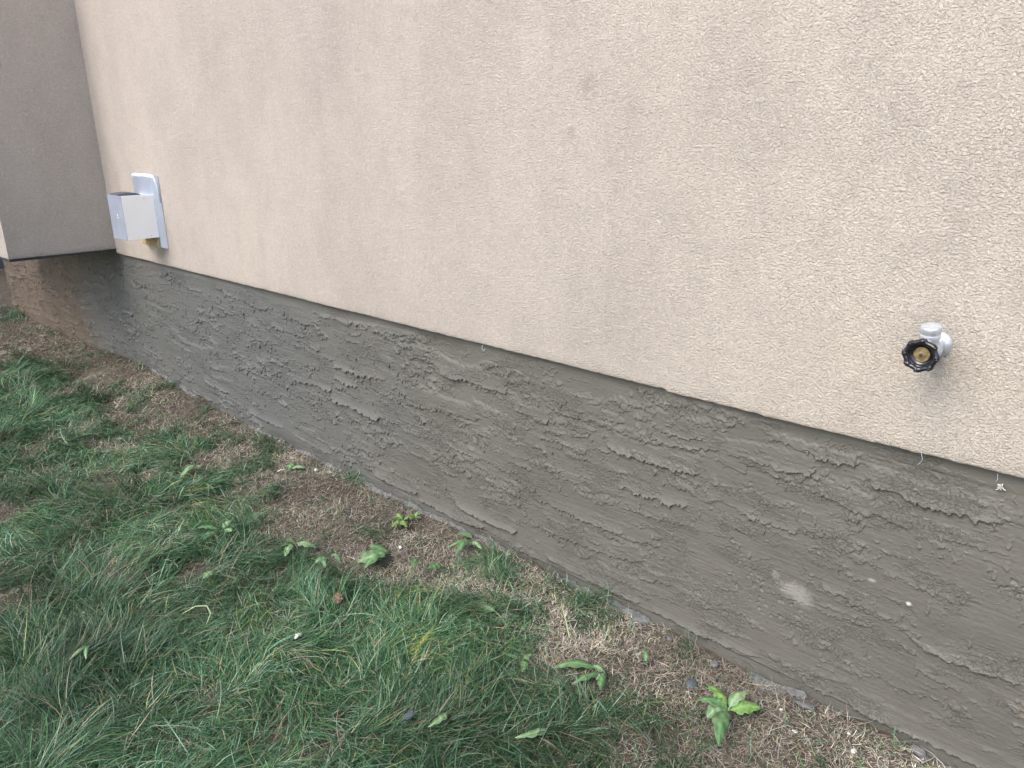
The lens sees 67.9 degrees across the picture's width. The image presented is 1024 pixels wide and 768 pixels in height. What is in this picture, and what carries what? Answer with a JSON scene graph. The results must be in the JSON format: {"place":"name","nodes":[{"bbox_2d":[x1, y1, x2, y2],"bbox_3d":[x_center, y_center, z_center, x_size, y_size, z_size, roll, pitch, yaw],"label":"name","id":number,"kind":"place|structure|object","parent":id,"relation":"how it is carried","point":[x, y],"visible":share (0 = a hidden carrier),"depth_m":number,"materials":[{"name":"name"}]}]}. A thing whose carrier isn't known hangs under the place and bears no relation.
{"place":"outdoors","nodes":[
{"label":"outdoors","id":0,"kind":"place"},
{"bbox_2d":[0,269,939,767],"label":"ground","id":1,"kind":"structure","parent":0,"point":[8,509],"depth_m":2.39,"materials":[{"name":"soil"}]},
{"bbox_2d":[0,259,4,268],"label":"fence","id":2,"kind":"object","parent":1,"relation":"on","point":[1,264],"depth_m":8.15,"materials":[{"name":"grey"}]},
{"bbox_2d":[277,463,304,471],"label":"weed","id":3,"kind":"object","parent":1,"relation":"on","point":[290,465],"visible":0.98,"depth_m":3.18,"materials":[{"name":"green plant"}]},
{"bbox_2d":[281,537,316,555],"bbox_3d":[-0.728,0.543,2.564,0.108,0.024,0.120,-11,21,-29],"label":"weed","id":4,"kind":"object","parent":1,"relation":"on","point":[304,543],"visible":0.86,"depth_m":2.55,"materials":[{"name":"green plant"}]},
{"bbox_2d":[316,553,341,566],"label":"weed","id":5,"kind":"object","parent":1,"relation":"on","point":[337,557],"visible":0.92,"depth_m":2.44,"materials":[{"name":"green plant"}]},
{"bbox_2d":[357,544,388,567],"bbox_3d":[-0.458,0.565,2.498,0.154,0.029,0.096,82,83,72],"label":"weed","id":6,"kind":"object","parent":1,"relation":"on","point":[377,552],"visible":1,"depth_m":2.49,"materials":[{"name":"green plant"}]},
{"bbox_2d":[392,513,411,526],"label":"weed","id":7,"kind":"object","parent":1,"relation":"on","point":[398,516],"visible":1,"depth_m":2.74,"materials":[{"name":"green plant"}]},
{"bbox_2d":[407,558,418,576],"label":"weed","id":8,"kind":"object","parent":1,"relation":"on","point":[414,561],"visible":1,"depth_m":2.43,"materials":[{"name":"green plant"}]},
{"bbox_2d":[410,511,420,518],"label":"weed","id":9,"kind":"object","parent":1,"relation":"on","point":[415,514],"visible":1,"depth_m":2.78,"materials":[{"name":"green plant"}]},
{"bbox_2d":[448,532,481,554],"bbox_3d":[-0.172,0.537,2.578,0.106,0.032,0.137,-8,19,-21],"label":"weed","id":10,"kind":"object","parent":1,"relation":"on","point":[462,543],"visible":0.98,"depth_m":2.56,"materials":[{"name":"green plant"}]},
{"bbox_2d":[0,306,948,767],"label":"dry straw","id":11,"kind":"object","parent":1,"relation":"on","point":[568,642],"visible":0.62,"depth_m":2.31,"materials":[{"name":"beige plant"}]},
{"bbox_2d":[560,601,570,638],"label":"cut stalk","id":12,"kind":"object","parent":11,"relation":"on","point":[565,621],"visible":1,"depth_m":2.15,"materials":[{"name":"beige plant"}]},
{"bbox_2d":[469,601,511,633],"bbox_3d":[-0.052,0.660,2.187,0.040,0.021,0.185,-18,25,-42],"label":"weed","id":13,"kind":"object","parent":1,"relation":"on","point":[490,605],"visible":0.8,"depth_m":2.20,"materials":[{"name":"green plant"}]},
{"bbox_2d":[0,0,1023,767],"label":"house","id":14,"kind":"structure","parent":1,"relation":"on","point":[638,302],"depth_m":1.99,"materials":[{"name":"paint"}]},
{"bbox_2d":[107,173,168,248],"bbox_3d":[-1.893,-0.863,3.803,0.269,0.369,0.188,16,24,41],"label":"wall vent","id":15,"kind":"object","parent":14,"relation":"attached to","point":[138,213],"depth_m":3.74,"materials":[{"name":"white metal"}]},
{"bbox_2d":[901,322,952,372],"bbox_3d":[0.789,-0.071,1.437,0.066,0.092,0.114,16,24,41],"label":"garden tap","id":16,"kind":"object","parent":14,"relation":"attached to","point":[930,347],"visible":1,"depth_m":1.41,"materials":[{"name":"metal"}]},
{"bbox_2d":[553,659,605,689],"bbox_3d":[0.171,0.742,1.936,0.138,0.028,0.096,2,18,7],"label":"weed","id":17,"kind":"object","parent":1,"relation":"on","point":[576,663],"visible":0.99,"depth_m":1.96,"materials":[{"name":"green plant"}]},
{"bbox_2d":[644,650,647,662],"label":"fallen leaf","id":18,"kind":"object","parent":1,"relation":"on","point":[646,655],"visible":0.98,"depth_m":2.01,"materials":[{"name":"green plant"}]},
{"bbox_2d":[687,678,697,688],"bbox_3d":[0.461,0.766,1.944,0.028,0.015,0.032,4,19,12],"label":"stone","id":19,"kind":"object","parent":1,"relation":"on","point":[693,682],"visible":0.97,"depth_m":1.94,"materials":[{"name":"stone"}]},
{"bbox_2d":[710,661,718,667],"bbox_3d":[0.536,0.742,2.012,0.024,0.012,0.020,7,20,23],"label":"mortar crumb","id":20,"kind":"object","parent":1,"relation":"on","point":[715,664],"visible":0.99,"depth_m":2.01,"materials":[{"name":"grey concrete"}]},
{"bbox_2d":[698,683,760,744],"bbox_3d":[0.521,0.771,1.791,0.200,0.032,0.141,77,78,71],"label":"weed","id":21,"kind":"object","parent":1,"relation":"on","point":[719,715],"visible":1,"depth_m":1.80,"materials":[{"name":"green plant"}]},
{"bbox_2d":[793,698,815,710],"bbox_3d":[0.713,0.780,1.854,0.052,0.023,0.042,4,19,13],"label":"stone","id":22,"kind":"object","parent":1,"relation":"on","point":[807,705],"visible":0.96,"depth_m":1.84,"materials":[{"name":"grey stone"}]},
{"bbox_2d":[0,303,950,767],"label":"grass","id":23,"kind":"structure","parent":0,"point":[70,681],"depth_m":2.08,"materials":[{"name":"green plant"}]},
{"bbox_2d":[69,646,94,659],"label":"weed","id":24,"kind":"object","parent":23,"relation":"on","point":[79,651],"visible":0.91,"depth_m":2.00,"materials":[{"name":"green plant"}]},
{"bbox_2d":[179,465,201,478],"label":"weed","id":25,"kind":"object","parent":23,"relation":"on","point":[187,469],"visible":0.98,"depth_m":3.09,"materials":[{"name":"green plant"}]},
{"bbox_2d":[182,605,210,623],"bbox_3d":[-0.900,0.657,2.193,0.105,0.023,0.045,9,21,28],"label":"cut stalk","id":26,"kind":"object","parent":23,"relation":"on","point":[200,606],"visible":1,"depth_m":2.20,"materials":[{"name":"plant"}]},
{"bbox_2d":[203,570,214,578],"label":"fallen leaf","id":27,"kind":"object","parent":23,"relation":"on","point":[207,574],"visible":1,"depth_m":2.37,"materials":[{"name":"green plant"}]},
{"bbox_2d":[197,520,231,538],"bbox_3d":[-1.020,0.505,2.637,0.116,0.022,0.098,-13,22,-32],"label":"weed","id":28,"kind":"object","parent":23,"relation":"on","point":[227,523],"visible":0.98,"depth_m":2.64,"materials":[{"name":"green plant"}]},
{"bbox_2d":[332,591,343,603],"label":"fallen leaf","id":29,"kind":"object","parent":23,"relation":"on","point":[341,598],"visible":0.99,"depth_m":2.25,"materials":[{"name":"brown plant"}]},
{"bbox_2d":[403,709,413,719],"bbox_3d":[-0.245,0.791,1.813,0.022,0.011,0.036,16,24,41],"label":"stone","id":30,"kind":"object","parent":23,"relation":"on","point":[409,712],"visible":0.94,"depth_m":1.81,"materials":[{"name":"stone"}]},
{"bbox_2d":[429,563,441,568],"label":"weed","id":31,"kind":"object","parent":23,"relation":"on","point":[434,565],"visible":1,"depth_m":2.45,"materials":[{"name":"green plant"}]},
{"bbox_2d":[428,712,447,726],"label":"weed","id":32,"kind":"object","parent":23,"relation":"on","point":[440,718],"visible":1,"depth_m":1.77,"materials":[{"name":"green plant"}]},
{"bbox_2d":[506,654,531,671],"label":"weed","id":33,"kind":"object","parent":23,"relation":"on","point":[523,663],"visible":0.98,"depth_m":2.00,"materials":[{"name":"green plant"}]},
{"bbox_2d":[515,727,546,737],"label":"weed","id":34,"kind":"object","parent":23,"relation":"on","point":[529,733],"visible":0.91,"depth_m":1.73,"materials":[{"name":"green plant"}]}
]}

